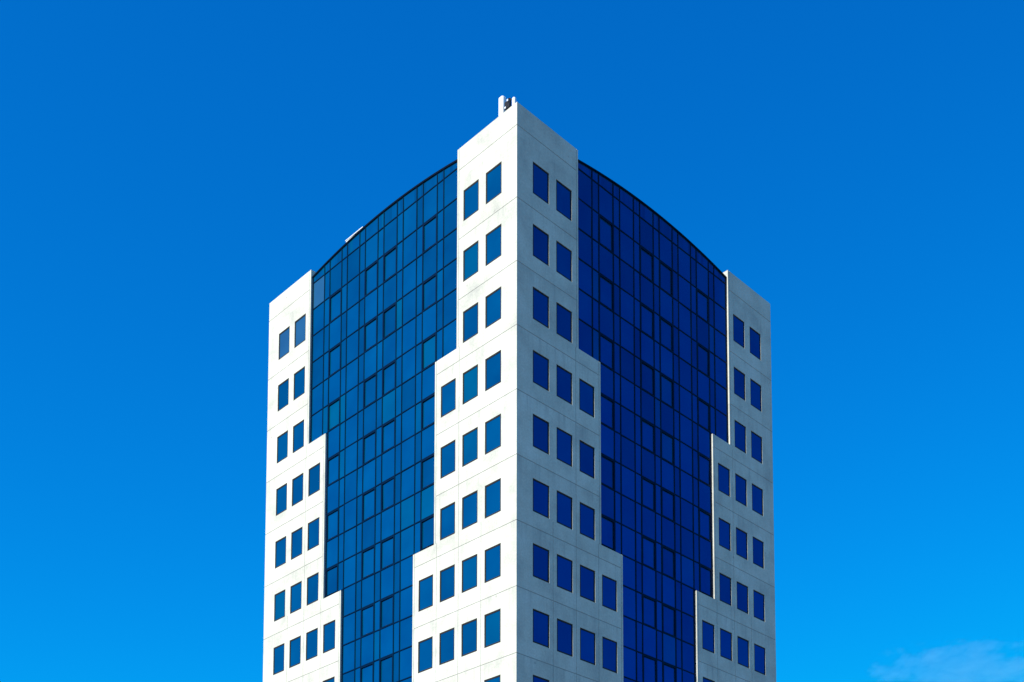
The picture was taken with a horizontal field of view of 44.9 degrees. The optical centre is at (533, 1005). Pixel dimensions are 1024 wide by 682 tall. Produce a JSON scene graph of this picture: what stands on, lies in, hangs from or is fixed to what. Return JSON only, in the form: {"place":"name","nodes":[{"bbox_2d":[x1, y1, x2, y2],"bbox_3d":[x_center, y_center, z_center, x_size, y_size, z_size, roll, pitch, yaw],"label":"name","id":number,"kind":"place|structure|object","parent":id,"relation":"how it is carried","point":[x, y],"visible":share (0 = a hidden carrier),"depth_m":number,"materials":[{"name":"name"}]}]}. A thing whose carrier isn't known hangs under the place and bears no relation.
{"place":"outdoors","nodes":[
{"label":"outdoors","id":0,"kind":"place"},
{"bbox_2d":[0,0,1023,681],"label":"sky","id":1,"kind":"structure","parent":0,"point":[170,169],"materials":[{"name":"blue"}]},
{"bbox_2d":[263,102,775,681],"bbox_3d":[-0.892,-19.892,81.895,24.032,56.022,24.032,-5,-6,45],"label":"office tower","id":2,"kind":"structure","parent":0,"point":[519,424],"depth_m":72.83,"materials":[{"name":"concrete"}]},
{"bbox_2d":[273,643,284,674],"bbox_3d":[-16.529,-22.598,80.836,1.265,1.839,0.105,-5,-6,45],"label":"window","id":3,"kind":"structure","parent":2,"relation":"in","point":[278,667],"depth_m":80.85,"materials":[{"name":"blue glass"}]},
{"bbox_2d":[274,590,284,621],"bbox_3d":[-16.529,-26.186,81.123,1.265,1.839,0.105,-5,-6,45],"label":"window","id":4,"kind":"structure","parent":2,"relation":"in","point":[279,611],"depth_m":81.12,"materials":[{"name":"blue glass"}]},
{"bbox_2d":[275,536,285,568],"bbox_3d":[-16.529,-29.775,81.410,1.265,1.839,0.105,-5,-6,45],"label":"window","id":5,"kind":"structure","parent":2,"relation":"in","point":[280,552],"depth_m":81.42,"materials":[{"name":"blue glass"}]},
{"bbox_2d":[276,483,286,515],"bbox_3d":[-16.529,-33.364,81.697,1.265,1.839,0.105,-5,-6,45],"label":"window","id":6,"kind":"structure","parent":2,"relation":"in","point":[281,494],"depth_m":81.71,"materials":[{"name":"blue glass"}]},
{"bbox_2d":[277,431,287,462],"bbox_3d":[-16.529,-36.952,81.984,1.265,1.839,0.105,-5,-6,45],"label":"window","id":7,"kind":"structure","parent":2,"relation":"in","point":[282,441],"depth_m":81.98,"materials":[{"name":"blue glass"}]},
{"bbox_2d":[278,378,288,410],"bbox_3d":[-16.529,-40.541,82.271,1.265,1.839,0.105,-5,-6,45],"label":"window","id":8,"kind":"structure","parent":2,"relation":"in","point":[283,389],"depth_m":82.28,"materials":[{"name":"blue glass"}]},
{"bbox_2d":[279,326,289,359],"bbox_3d":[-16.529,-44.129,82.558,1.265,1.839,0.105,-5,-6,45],"label":"window","id":9,"kind":"structure","parent":2,"relation":"in","point":[284,337],"depth_m":82.56,"materials":[{"name":"blue glass"}]},
{"bbox_2d":[289,636,300,667],"bbox_3d":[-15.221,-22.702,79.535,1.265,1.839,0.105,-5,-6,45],"label":"window","id":10,"kind":"structure","parent":2,"relation":"in","point":[295,644],"depth_m":79.51,"materials":[{"name":"blue glass"}]},
{"bbox_2d":[290,581,301,613],"bbox_3d":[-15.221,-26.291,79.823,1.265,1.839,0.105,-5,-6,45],"label":"window","id":11,"kind":"structure","parent":2,"relation":"in","point":[296,590],"depth_m":79.83,"materials":[{"name":"blue glass"}]},
{"bbox_2d":[291,527,302,559],"bbox_3d":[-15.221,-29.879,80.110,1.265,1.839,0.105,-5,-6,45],"label":"window","id":12,"kind":"structure","parent":2,"relation":"in","point":[296,541],"depth_m":80.12,"materials":[{"name":"blue glass"}]},
{"bbox_2d":[292,473,302,505],"bbox_3d":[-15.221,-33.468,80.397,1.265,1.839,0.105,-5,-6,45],"label":"window","id":13,"kind":"structure","parent":2,"relation":"in","point":[297,483],"depth_m":80.41,"materials":[{"name":"blue glass"}]},
{"bbox_2d":[293,420,303,452],"bbox_3d":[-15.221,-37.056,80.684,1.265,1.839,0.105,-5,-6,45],"label":"window","id":14,"kind":"structure","parent":2,"relation":"in","point":[298,430],"depth_m":80.69,"materials":[{"name":"blue glass"}]},
{"bbox_2d":[294,367,304,399],"bbox_3d":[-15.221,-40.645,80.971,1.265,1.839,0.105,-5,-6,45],"label":"window","id":15,"kind":"structure","parent":2,"relation":"in","point":[299,377],"depth_m":80.96,"materials":[{"name":"blue glass"}]},
{"bbox_2d":[295,314,305,347],"bbox_3d":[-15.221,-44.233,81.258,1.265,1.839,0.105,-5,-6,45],"label":"window","id":16,"kind":"structure","parent":2,"relation":"in","point":[300,325],"depth_m":81.24,"materials":[{"name":"blue glass"}]},
{"bbox_2d":[306,628,317,660],"bbox_3d":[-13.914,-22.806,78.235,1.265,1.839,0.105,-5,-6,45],"label":"window","id":17,"kind":"structure","parent":2,"relation":"in","point":[312,636],"depth_m":78.24,"materials":[{"name":"blue glass"}]},
{"bbox_2d":[307,572,318,605],"bbox_3d":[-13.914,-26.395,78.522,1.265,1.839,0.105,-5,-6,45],"label":"window","id":18,"kind":"structure","parent":2,"relation":"in","point":[312,581],"depth_m":78.53,"materials":[{"name":"blue glass"}]},
{"bbox_2d":[308,518,318,550],"bbox_3d":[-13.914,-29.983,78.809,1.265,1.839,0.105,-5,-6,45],"label":"window","id":19,"kind":"structure","parent":2,"relation":"in","point":[313,527],"depth_m":78.82,"materials":[{"name":"blue glass"}]},
{"bbox_2d":[308,463,319,496],"bbox_3d":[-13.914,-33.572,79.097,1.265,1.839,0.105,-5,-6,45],"label":"window","id":20,"kind":"structure","parent":2,"relation":"in","point":[314,472],"depth_m":79.09,"materials":[{"name":"blue glass"}]},
{"bbox_2d":[323,620,334,652],"bbox_3d":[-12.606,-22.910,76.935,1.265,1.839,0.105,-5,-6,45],"label":"window","id":21,"kind":"structure","parent":2,"relation":"in","point":[329,628],"depth_m":76.96,"materials":[{"name":"blue glass"}]},
{"bbox_2d":[323,676,334,681],"bbox_3d":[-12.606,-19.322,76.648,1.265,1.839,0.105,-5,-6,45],"label":"window","id":22,"kind":"structure","parent":2,"relation":"in","point":[332,679],"depth_m":76.52,"materials":[{"name":"blue glass"}]},
{"bbox_2d":[418,636,432,672],"bbox_3d":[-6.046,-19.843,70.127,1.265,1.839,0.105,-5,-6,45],"label":"window","id":23,"kind":"structure","parent":2,"relation":"in","point":[425,647],"depth_m":70.12,"materials":[{"name":"blue glass"}]},
{"bbox_2d":[419,575,432,611],"bbox_3d":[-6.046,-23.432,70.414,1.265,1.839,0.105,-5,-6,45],"label":"window","id":24,"kind":"structure","parent":2,"relation":"in","point":[426,584],"depth_m":70.41,"materials":[{"name":"blue glass"}]},
{"bbox_2d":[440,628,453,664],"bbox_3d":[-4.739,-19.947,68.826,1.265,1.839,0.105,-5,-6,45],"label":"window","id":25,"kind":"structure","parent":2,"relation":"in","point":[446,637],"depth_m":68.81,"materials":[{"name":"blue glass"}]},
{"bbox_2d":[440,502,454,539],"bbox_3d":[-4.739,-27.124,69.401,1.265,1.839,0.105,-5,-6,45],"label":"window","id":26,"kind":"structure","parent":2,"relation":"in","point":[447,514],"depth_m":69.40,"materials":[{"name":"blue glass"}]},
{"bbox_2d":[440,564,454,601],"bbox_3d":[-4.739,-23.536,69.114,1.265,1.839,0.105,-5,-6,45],"label":"window","id":27,"kind":"structure","parent":2,"relation":"in","point":[447,576],"depth_m":69.10,"materials":[{"name":"blue glass"}]},
{"bbox_2d":[441,440,454,477],"bbox_3d":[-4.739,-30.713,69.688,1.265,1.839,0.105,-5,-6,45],"label":"window","id":28,"kind":"structure","parent":2,"relation":"in","point":[447,451],"depth_m":69.68,"materials":[{"name":"blue glass"}]},
{"bbox_2d":[441,378,455,417],"bbox_3d":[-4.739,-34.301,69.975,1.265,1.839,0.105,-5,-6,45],"label":"window","id":29,"kind":"structure","parent":2,"relation":"in","point":[448,391],"depth_m":69.97,"materials":[{"name":"blue glass"}]},
{"bbox_2d":[462,554,476,592],"bbox_3d":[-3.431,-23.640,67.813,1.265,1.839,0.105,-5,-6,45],"label":"window","id":30,"kind":"structure","parent":2,"relation":"in","point":[469,565],"depth_m":67.81,"materials":[{"name":"blue glass"}]},
{"bbox_2d":[462,618,476,656],"bbox_3d":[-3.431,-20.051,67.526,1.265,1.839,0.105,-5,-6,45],"label":"window","id":31,"kind":"structure","parent":2,"relation":"in","point":[469,629],"depth_m":67.52,"materials":[{"name":"blue glass"}]},
{"bbox_2d":[462,427,477,466],"bbox_3d":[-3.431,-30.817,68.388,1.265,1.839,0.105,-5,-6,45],"label":"window","id":32,"kind":"structure","parent":2,"relation":"in","point":[470,439],"depth_m":68.36,"materials":[{"name":"blue glass"}]},
{"bbox_2d":[462,490,477,529],"bbox_3d":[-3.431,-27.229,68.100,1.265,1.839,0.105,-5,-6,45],"label":"window","id":33,"kind":"structure","parent":2,"relation":"in","point":[469,502],"depth_m":68.11,"materials":[{"name":"blue glass"}]},
{"bbox_2d":[463,241,477,281],"bbox_3d":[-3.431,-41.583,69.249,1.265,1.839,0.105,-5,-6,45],"label":"window","id":34,"kind":"structure","parent":2,"relation":"in","point":[470,257],"depth_m":69.27,"materials":[{"name":"blue glass"}]},
{"bbox_2d":[463,303,477,342],"bbox_3d":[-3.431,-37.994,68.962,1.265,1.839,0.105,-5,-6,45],"label":"window","id":35,"kind":"structure","parent":2,"relation":"in","point":[470,316],"depth_m":68.97,"materials":[{"name":"blue glass"}]},
{"bbox_2d":[463,365,477,403],"bbox_3d":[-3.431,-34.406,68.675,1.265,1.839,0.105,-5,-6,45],"label":"window","id":36,"kind":"structure","parent":2,"relation":"in","point":[470,377],"depth_m":68.66,"materials":[{"name":"blue glass"}]},
{"bbox_2d":[464,179,478,220],"bbox_3d":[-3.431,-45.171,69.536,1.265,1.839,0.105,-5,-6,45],"label":"window","id":37,"kind":"structure","parent":2,"relation":"in","point":[471,194],"depth_m":69.51,"materials":[{"name":"blue glass"}]},
{"bbox_2d":[484,675,499,681],"bbox_3d":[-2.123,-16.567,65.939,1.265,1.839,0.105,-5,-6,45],"label":"window","id":38,"kind":"structure","parent":2,"relation":"in","point":[497,678],"depth_m":65.89,"materials":[{"name":"blue glass"}]},
{"bbox_2d":[485,350,500,390],"bbox_3d":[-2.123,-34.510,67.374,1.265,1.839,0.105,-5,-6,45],"label":"window","id":39,"kind":"structure","parent":2,"relation":"in","point":[493,363],"depth_m":67.38,"materials":[{"name":"blue glass"}]},
{"bbox_2d":[485,414,500,454],"bbox_3d":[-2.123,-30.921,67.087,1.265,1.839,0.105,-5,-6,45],"label":"window","id":40,"kind":"structure","parent":2,"relation":"in","point":[493,426],"depth_m":67.09,"materials":[{"name":"blue glass"}]},
{"bbox_2d":[485,478,500,517],"bbox_3d":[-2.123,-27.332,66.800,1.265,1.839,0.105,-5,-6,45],"label":"window","id":41,"kind":"structure","parent":2,"relation":"in","point":[492,490],"depth_m":66.79,"materials":[{"name":"blue glass"}]},
{"bbox_2d":[485,543,500,582],"bbox_3d":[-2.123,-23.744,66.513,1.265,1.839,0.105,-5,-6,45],"label":"window","id":42,"kind":"structure","parent":2,"relation":"in","point":[493,554],"depth_m":66.50,"materials":[{"name":"blue glass"}]},
{"bbox_2d":[485,609,500,647],"bbox_3d":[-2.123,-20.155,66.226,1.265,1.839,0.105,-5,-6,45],"label":"window","id":43,"kind":"structure","parent":2,"relation":"in","point":[493,619],"depth_m":66.19,"materials":[{"name":"blue glass"}]},
{"bbox_2d":[486,224,500,265],"bbox_3d":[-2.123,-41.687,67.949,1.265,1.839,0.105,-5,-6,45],"label":"window","id":44,"kind":"structure","parent":2,"relation":"in","point":[493,238],"depth_m":67.95,"materials":[{"name":"blue glass"}]},
{"bbox_2d":[486,287,500,327],"bbox_3d":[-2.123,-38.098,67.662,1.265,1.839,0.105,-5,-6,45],"label":"window","id":45,"kind":"structure","parent":2,"relation":"in","point":[493,300],"depth_m":67.65,"materials":[{"name":"blue glass"}]},
{"bbox_2d":[486,162,501,203],"bbox_3d":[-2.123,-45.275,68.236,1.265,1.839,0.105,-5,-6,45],"label":"window","id":46,"kind":"structure","parent":2,"relation":"in","point":[493,177],"depth_m":68.21,"materials":[{"name":"blue glass"}]},
{"bbox_2d":[499,96,505,115],"bbox_3d":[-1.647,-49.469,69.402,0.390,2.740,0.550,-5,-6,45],"label":"panel antenna","id":47,"kind":"object","parent":2,"relation":"on","point":[502,100],"visible":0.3,"depth_m":69.23,"materials":[{"name":"metal"}]},
{"bbox_2d":[504,98,511,109],"bbox_3d":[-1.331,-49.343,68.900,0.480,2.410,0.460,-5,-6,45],"label":"radio mast","id":48,"kind":"object","parent":2,"relation":"on","point":[507,104],"visible":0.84,"depth_m":68.83,"materials":[{"name":"metal"}]},
{"bbox_2d":[533,162,548,203],"bbox_3d":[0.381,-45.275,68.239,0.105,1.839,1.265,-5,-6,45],"label":"window","id":49,"kind":"structure","parent":2,"relation":"in","point":[540,176],"depth_m":68.24,"materials":[{"name":"blue glass"}]},
{"bbox_2d":[533,224,548,265],"bbox_3d":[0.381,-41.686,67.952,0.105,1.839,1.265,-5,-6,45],"label":"window","id":50,"kind":"structure","parent":2,"relation":"in","point":[540,238],"depth_m":67.96,"materials":[{"name":"blue glass"}]},
{"bbox_2d":[533,287,548,327],"bbox_3d":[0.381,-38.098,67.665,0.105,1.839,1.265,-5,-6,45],"label":"window","id":51,"kind":"structure","parent":2,"relation":"in","point":[540,300],"depth_m":67.66,"materials":[{"name":"blue glass"}]},
{"bbox_2d":[533,350,548,390],"bbox_3d":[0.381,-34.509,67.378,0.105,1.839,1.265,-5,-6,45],"label":"window","id":52,"kind":"structure","parent":2,"relation":"in","point":[540,363],"depth_m":67.38,"materials":[{"name":"blue glass"}]},
{"bbox_2d":[533,414,548,454],"bbox_3d":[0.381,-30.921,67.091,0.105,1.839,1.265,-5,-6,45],"label":"window","id":53,"kind":"structure","parent":2,"relation":"in","point":[540,426],"depth_m":67.09,"materials":[{"name":"blue glass"}]},
{"bbox_2d":[533,478,548,517],"bbox_3d":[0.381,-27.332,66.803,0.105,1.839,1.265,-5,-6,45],"label":"window","id":54,"kind":"structure","parent":2,"relation":"in","point":[540,490],"depth_m":66.79,"materials":[{"name":"blue glass"}]},
{"bbox_2d":[533,543,548,582],"bbox_3d":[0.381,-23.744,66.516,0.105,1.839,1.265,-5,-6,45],"label":"window","id":55,"kind":"structure","parent":2,"relation":"in","point":[540,554],"depth_m":66.52,"materials":[{"name":"blue glass"}]},
{"bbox_2d":[533,609,548,647],"bbox_3d":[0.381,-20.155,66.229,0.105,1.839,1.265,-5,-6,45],"label":"window","id":56,"kind":"structure","parent":2,"relation":"in","point":[540,619],"depth_m":66.23,"materials":[{"name":"blue glass"}]},
{"bbox_2d":[533,675,548,681],"bbox_3d":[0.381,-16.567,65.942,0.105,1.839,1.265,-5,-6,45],"label":"window","id":57,"kind":"structure","parent":2,"relation":"in","point":[535,678],"depth_m":65.86,"materials":[{"name":"blue glass"}]},
{"bbox_2d":[556,180,571,220],"bbox_3d":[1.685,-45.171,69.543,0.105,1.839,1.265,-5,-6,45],"label":"window","id":58,"kind":"structure","parent":2,"relation":"in","point":[563,194],"depth_m":69.54,"materials":[{"name":"blue glass"}]},
{"bbox_2d":[556,241,571,281],"bbox_3d":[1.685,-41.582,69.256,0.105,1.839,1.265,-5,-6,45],"label":"window","id":59,"kind":"structure","parent":2,"relation":"in","point":[563,254],"depth_m":69.25,"materials":[{"name":"blue glass"}]},
{"bbox_2d":[556,302,571,342],"bbox_3d":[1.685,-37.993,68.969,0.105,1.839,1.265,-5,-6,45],"label":"window","id":60,"kind":"structure","parent":2,"relation":"in","point":[563,315],"depth_m":68.95,"materials":[{"name":"blue glass"}]},
{"bbox_2d":[556,364,571,404],"bbox_3d":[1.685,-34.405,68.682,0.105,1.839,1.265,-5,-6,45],"label":"window","id":61,"kind":"structure","parent":2,"relation":"in","point":[564,378],"depth_m":68.68,"materials":[{"name":"blue glass"}]},
{"bbox_2d":[557,427,571,466],"bbox_3d":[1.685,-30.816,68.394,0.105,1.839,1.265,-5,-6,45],"label":"window","id":62,"kind":"structure","parent":2,"relation":"in","point":[564,440],"depth_m":68.40,"materials":[{"name":"blue glass"}]},
{"bbox_2d":[557,491,571,528],"bbox_3d":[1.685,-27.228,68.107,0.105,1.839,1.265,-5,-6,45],"label":"window","id":63,"kind":"structure","parent":2,"relation":"in","point":[564,502],"depth_m":68.10,"materials":[{"name":"blue glass"}]},
{"bbox_2d":[557,554,572,592],"bbox_3d":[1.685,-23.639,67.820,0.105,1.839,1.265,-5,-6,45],"label":"window","id":64,"kind":"structure","parent":2,"relation":"in","point":[564,565],"depth_m":67.81,"materials":[{"name":"blue glass"}]},
{"bbox_2d":[557,618,572,656],"bbox_3d":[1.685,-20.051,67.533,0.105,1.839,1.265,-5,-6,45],"label":"window","id":65,"kind":"structure","parent":2,"relation":"in","point":[564,629],"depth_m":67.53,"materials":[{"name":"blue glass"}]},
{"bbox_2d":[579,378,593,416],"bbox_3d":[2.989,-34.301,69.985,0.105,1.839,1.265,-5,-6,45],"label":"window","id":66,"kind":"structure","parent":2,"relation":"in","point":[586,391],"depth_m":69.97,"materials":[{"name":"blue glass"}]},
{"bbox_2d":[579,440,594,478],"bbox_3d":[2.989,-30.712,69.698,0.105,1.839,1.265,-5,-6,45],"label":"window","id":67,"kind":"structure","parent":2,"relation":"in","point":[587,467],"depth_m":69.69,"materials":[{"name":"blue glass"}]},
{"bbox_2d":[580,502,594,540],"bbox_3d":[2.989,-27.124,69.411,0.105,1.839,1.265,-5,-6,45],"label":"window","id":68,"kind":"structure","parent":2,"relation":"in","point":[587,514],"depth_m":69.42,"materials":[{"name":"blue glass"}]},
{"bbox_2d":[580,565,594,602],"bbox_3d":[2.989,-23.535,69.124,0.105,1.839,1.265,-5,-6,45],"label":"window","id":69,"kind":"structure","parent":2,"relation":"in","point":[587,576],"depth_m":69.12,"materials":[{"name":"blue glass"}]},
{"bbox_2d":[580,628,594,664],"bbox_3d":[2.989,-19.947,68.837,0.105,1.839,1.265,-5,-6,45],"label":"window","id":70,"kind":"structure","parent":2,"relation":"in","point":[587,638],"depth_m":68.81,"materials":[{"name":"blue glass"}]},
{"bbox_2d":[602,575,616,611],"bbox_3d":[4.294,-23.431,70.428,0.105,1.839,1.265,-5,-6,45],"label":"window","id":71,"kind":"structure","parent":2,"relation":"in","point":[609,586],"depth_m":70.43,"materials":[{"name":"blue glass"}]},
{"bbox_2d":[602,636,616,672],"bbox_3d":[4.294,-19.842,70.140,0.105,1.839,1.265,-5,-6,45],"label":"window","id":72,"kind":"structure","parent":2,"relation":"in","point":[609,647],"depth_m":70.12,"materials":[{"name":"blue glass"}]},
{"bbox_2d":[702,620,714,653],"bbox_3d":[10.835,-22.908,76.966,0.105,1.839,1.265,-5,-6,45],"label":"window","id":73,"kind":"structure","parent":2,"relation":"in","point":[707,628],"depth_m":76.95,"materials":[{"name":"blue glass"}]},
{"bbox_2d":[703,677,714,681],"bbox_3d":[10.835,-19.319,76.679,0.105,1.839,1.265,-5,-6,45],"label":"window","id":74,"kind":"structure","parent":2,"relation":"in","point":[704,679],"depth_m":76.60,"materials":[{"name":"blue glass"}]},
{"bbox_2d":[718,463,729,496],"bbox_3d":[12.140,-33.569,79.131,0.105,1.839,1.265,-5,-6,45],"label":"window","id":75,"kind":"structure","parent":2,"relation":"in","point":[723,472],"depth_m":79.13,"materials":[{"name":"blue glass"}]},
{"bbox_2d":[719,518,730,550],"bbox_3d":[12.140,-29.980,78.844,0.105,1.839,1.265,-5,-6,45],"label":"window","id":76,"kind":"structure","parent":2,"relation":"in","point":[724,527],"depth_m":78.86,"materials":[{"name":"blue glass"}]},
{"bbox_2d":[719,572,730,605],"bbox_3d":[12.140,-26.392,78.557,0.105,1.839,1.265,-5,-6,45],"label":"window","id":77,"kind":"structure","parent":2,"relation":"in","point":[724,581],"depth_m":78.55,"materials":[{"name":"blue glass"}]},
{"bbox_2d":[720,628,731,660],"bbox_3d":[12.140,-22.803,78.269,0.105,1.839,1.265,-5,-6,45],"label":"window","id":78,"kind":"structure","parent":2,"relation":"in","point":[725,636],"depth_m":78.26,"materials":[{"name":"blue glass"}]},
{"bbox_2d":[733,314,744,348],"bbox_3d":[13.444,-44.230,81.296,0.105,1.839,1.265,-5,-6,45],"label":"window","id":79,"kind":"structure","parent":2,"relation":"in","point":[738,325],"depth_m":81.28,"materials":[{"name":"blue glass"}]},
{"bbox_2d":[734,367,744,399],"bbox_3d":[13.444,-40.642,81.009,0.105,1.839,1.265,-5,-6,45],"label":"window","id":80,"kind":"structure","parent":2,"relation":"in","point":[739,377],"depth_m":81.01,"materials":[{"name":"blue glass"}]},
{"bbox_2d":[734,420,745,452],"bbox_3d":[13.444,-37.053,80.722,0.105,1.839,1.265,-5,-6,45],"label":"window","id":81,"kind":"structure","parent":2,"relation":"in","point":[740,430],"depth_m":80.73,"materials":[{"name":"blue glass"}]},
{"bbox_2d":[735,473,746,506],"bbox_3d":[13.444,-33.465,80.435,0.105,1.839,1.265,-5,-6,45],"label":"window","id":82,"kind":"structure","parent":2,"relation":"in","point":[740,483],"depth_m":80.43,"materials":[{"name":"blue glass"}]},
{"bbox_2d":[736,527,747,559],"bbox_3d":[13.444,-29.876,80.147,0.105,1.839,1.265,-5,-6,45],"label":"window","id":83,"kind":"structure","parent":2,"relation":"in","point":[741,536],"depth_m":80.14,"materials":[{"name":"blue glass"}]},
{"bbox_2d":[737,582,747,613],"bbox_3d":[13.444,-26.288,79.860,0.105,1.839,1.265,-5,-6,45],"label":"window","id":84,"kind":"structure","parent":2,"relation":"in","point":[742,590],"depth_m":79.86,"materials":[{"name":"blue glass"}]},
{"bbox_2d":[737,636,748,667],"bbox_3d":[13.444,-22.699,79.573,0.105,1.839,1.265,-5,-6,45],"label":"window","id":85,"kind":"structure","parent":2,"relation":"in","point":[743,644],"depth_m":79.59,"materials":[{"name":"blue glass"}]},
{"bbox_2d":[750,327,760,359],"bbox_3d":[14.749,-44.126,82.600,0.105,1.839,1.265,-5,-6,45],"label":"window","id":86,"kind":"structure","parent":2,"relation":"in","point":[755,349],"depth_m":82.62,"materials":[{"name":"blue glass"}]},
{"bbox_2d":[750,378,760,410],"bbox_3d":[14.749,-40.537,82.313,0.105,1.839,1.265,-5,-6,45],"label":"window","id":87,"kind":"structure","parent":2,"relation":"in","point":[755,389],"depth_m":82.30,"materials":[{"name":"blue glass"}]},
{"bbox_2d":[751,431,761,463],"bbox_3d":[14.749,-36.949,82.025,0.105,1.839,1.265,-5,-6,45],"label":"window","id":88,"kind":"structure","parent":2,"relation":"in","point":[756,441],"depth_m":82.02,"materials":[{"name":"blue glass"}]},
{"bbox_2d":[752,484,762,515],"bbox_3d":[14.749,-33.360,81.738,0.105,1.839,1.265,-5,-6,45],"label":"window","id":89,"kind":"structure","parent":2,"relation":"in","point":[757,493],"depth_m":81.75,"materials":[{"name":"blue glass"}]},
{"bbox_2d":[753,537,763,568],"bbox_3d":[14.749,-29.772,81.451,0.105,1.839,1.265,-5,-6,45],"label":"window","id":90,"kind":"structure","parent":2,"relation":"in","point":[758,546],"depth_m":81.47,"materials":[{"name":"blue glass"}]},
{"bbox_2d":[753,590,764,621],"bbox_3d":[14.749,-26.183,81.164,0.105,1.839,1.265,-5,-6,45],"label":"window","id":91,"kind":"structure","parent":2,"relation":"in","point":[759,611],"depth_m":81.16,"materials":[{"name":"blue glass"}]},
{"bbox_2d":[754,643,765,674],"bbox_3d":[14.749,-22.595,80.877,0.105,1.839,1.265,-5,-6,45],"label":"window","id":92,"kind":"structure","parent":2,"relation":"in","point":[759,652],"depth_m":80.87,"materials":[{"name":"blue glass"}]}
]}

